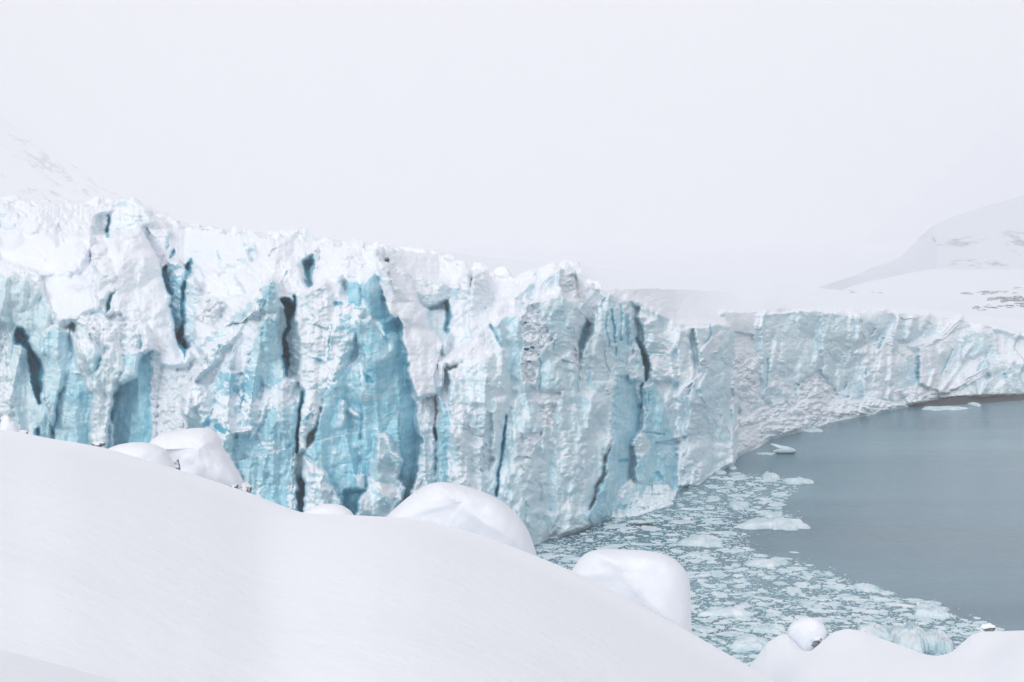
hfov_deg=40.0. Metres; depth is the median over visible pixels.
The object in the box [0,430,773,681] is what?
snow slope
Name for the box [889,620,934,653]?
ice floe
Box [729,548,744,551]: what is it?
ice floe
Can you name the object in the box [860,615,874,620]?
ice floe
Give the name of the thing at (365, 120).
sky
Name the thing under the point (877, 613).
ice floe
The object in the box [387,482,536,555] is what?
snow mound
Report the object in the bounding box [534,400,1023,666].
water
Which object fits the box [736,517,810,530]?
ice floe
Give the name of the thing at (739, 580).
ice floe
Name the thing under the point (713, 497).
ice floe
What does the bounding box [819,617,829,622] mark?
ice floe
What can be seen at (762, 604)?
ice floe
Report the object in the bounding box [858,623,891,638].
ice floe
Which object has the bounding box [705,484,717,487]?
ice floe
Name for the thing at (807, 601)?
ice floe
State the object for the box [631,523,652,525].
ice floe
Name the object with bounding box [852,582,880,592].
ice floe
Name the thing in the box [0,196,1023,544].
glacier
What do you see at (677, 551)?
ice floe
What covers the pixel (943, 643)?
ice floe
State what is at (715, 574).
ice floe
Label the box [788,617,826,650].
snow mound
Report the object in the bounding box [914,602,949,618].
ice floe
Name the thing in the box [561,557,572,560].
ice floe
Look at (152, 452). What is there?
snow mound
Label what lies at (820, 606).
ice floe
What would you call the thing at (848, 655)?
snow bank
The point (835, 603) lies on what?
ice floe
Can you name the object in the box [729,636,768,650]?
ice floe
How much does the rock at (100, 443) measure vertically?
0.085 m
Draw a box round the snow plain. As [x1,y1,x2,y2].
[365,241,1023,294]
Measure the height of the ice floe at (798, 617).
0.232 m
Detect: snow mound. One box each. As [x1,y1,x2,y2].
[0,415,18,431]
[108,442,175,468]
[150,428,251,492]
[303,504,352,514]
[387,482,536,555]
[572,549,691,632]
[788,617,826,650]
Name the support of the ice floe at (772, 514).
on the water
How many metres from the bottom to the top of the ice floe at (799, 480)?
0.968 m
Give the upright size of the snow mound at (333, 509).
0.485 m
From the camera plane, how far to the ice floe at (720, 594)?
194.01 m
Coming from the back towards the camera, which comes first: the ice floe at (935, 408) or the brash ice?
the ice floe at (935, 408)
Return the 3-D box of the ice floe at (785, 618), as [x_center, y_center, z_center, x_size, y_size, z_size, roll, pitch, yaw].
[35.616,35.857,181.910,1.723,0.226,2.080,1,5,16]
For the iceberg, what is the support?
on the water
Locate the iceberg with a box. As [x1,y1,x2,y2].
[770,444,795,453]
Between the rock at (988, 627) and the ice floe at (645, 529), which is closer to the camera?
the rock at (988, 627)
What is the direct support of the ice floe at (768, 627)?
on the water
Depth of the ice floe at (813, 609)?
185.91 m
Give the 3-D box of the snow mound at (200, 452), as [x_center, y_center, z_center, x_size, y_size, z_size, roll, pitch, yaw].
[-5.128,2.116,23.348,1.704,1.341,2.492,-2,5,-29]
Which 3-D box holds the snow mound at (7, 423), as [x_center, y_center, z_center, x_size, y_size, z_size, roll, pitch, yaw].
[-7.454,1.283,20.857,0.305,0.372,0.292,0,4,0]
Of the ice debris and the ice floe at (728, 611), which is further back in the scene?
the ice debris
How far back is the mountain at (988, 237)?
1908.16 m
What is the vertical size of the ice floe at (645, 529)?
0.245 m
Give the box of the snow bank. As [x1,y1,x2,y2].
[750,629,1023,681]
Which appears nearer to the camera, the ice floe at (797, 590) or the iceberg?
the ice floe at (797, 590)
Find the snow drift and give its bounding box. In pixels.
[0,650,119,681]
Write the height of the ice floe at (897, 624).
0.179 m
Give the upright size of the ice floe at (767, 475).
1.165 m
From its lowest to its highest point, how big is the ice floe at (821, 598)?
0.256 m
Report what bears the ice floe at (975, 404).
on the water
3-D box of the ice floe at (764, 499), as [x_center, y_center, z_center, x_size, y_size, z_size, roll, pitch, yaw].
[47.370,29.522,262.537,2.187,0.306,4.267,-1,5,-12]
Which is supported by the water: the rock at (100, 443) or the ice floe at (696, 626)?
the ice floe at (696, 626)
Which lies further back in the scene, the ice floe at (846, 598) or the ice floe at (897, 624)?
the ice floe at (846, 598)
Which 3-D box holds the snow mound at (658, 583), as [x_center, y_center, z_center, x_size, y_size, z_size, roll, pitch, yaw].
[1.959,4.334,23.260,2.084,1.978,2.053,0,4,0]
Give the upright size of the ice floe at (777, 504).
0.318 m
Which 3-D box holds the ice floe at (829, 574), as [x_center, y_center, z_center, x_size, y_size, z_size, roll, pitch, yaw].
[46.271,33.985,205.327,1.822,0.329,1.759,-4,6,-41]
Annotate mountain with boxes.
[818,195,1023,289]
[859,108,1023,243]
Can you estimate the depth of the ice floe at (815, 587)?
197.68 m
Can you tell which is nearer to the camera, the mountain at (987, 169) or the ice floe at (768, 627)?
the ice floe at (768, 627)
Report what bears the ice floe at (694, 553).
on the water
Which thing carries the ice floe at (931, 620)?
on the water
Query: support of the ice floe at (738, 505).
on the water
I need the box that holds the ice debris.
[609,482,676,518]
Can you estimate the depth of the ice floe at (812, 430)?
351.58 m
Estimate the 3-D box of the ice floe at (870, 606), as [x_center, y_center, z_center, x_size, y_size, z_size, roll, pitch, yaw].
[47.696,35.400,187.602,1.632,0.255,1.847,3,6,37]
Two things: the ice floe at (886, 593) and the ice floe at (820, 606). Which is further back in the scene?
the ice floe at (886, 593)
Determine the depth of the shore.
413.08 m
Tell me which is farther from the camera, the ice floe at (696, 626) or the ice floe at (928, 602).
the ice floe at (928, 602)
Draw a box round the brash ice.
[535,472,997,665]
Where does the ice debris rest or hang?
on the water
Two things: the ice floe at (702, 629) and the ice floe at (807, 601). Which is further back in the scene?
the ice floe at (807, 601)
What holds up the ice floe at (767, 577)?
on the water
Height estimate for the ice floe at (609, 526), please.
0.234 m
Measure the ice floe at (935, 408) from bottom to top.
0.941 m
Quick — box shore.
[908,394,1023,407]
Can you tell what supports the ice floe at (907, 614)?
on the water
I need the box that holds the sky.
[0,0,1023,240]
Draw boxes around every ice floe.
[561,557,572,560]
[603,524,616,528]
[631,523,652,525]
[641,526,655,531]
[671,550,684,552]
[679,534,723,547]
[680,516,690,519]
[686,551,700,556]
[692,625,707,629]
[697,607,752,616]
[698,628,708,631]
[700,618,714,622]
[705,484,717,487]
[707,495,720,499]
[711,572,726,576]
[713,591,727,595]
[728,500,749,510]
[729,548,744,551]
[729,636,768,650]
[732,579,746,582]
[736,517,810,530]
[745,558,786,567]
[752,622,785,633]
[755,602,768,605]
[756,452,775,454]
[758,497,771,500]
[762,471,779,479]
[762,575,776,579]
[764,511,782,517]
[768,502,785,506]
[781,616,793,620]
[783,477,813,483]
[788,588,801,592]
[793,582,810,584]
[794,615,806,619]
[798,600,815,604]
[803,428,822,431]
[807,607,821,611]
[808,585,819,588]
[812,604,825,607]
[814,596,827,600]
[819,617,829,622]
[824,572,833,575]
[827,601,841,605]
[839,595,855,600]
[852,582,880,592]
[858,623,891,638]
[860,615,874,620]
[863,605,876,608]
[868,609,883,614]
[878,590,893,595]
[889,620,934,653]
[893,622,904,625]
[900,613,911,616]
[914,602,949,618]
[915,600,941,605]
[918,617,934,621]
[922,406,968,410]
[930,629,953,653]
[968,402,980,406]
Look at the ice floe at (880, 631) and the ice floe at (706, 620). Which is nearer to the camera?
the ice floe at (880, 631)
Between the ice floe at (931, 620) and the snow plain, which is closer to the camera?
the ice floe at (931, 620)
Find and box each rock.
[91,441,105,446]
[980,623,995,630]
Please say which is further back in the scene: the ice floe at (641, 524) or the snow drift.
the ice floe at (641, 524)
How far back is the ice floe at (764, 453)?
315.67 m
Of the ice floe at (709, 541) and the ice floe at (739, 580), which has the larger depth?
the ice floe at (709, 541)
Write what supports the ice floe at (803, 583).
on the water
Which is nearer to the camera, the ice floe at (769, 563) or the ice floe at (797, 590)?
the ice floe at (797, 590)
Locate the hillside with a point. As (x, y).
(33, 165)
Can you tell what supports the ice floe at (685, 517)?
on the water
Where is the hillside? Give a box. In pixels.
[0,110,199,224]

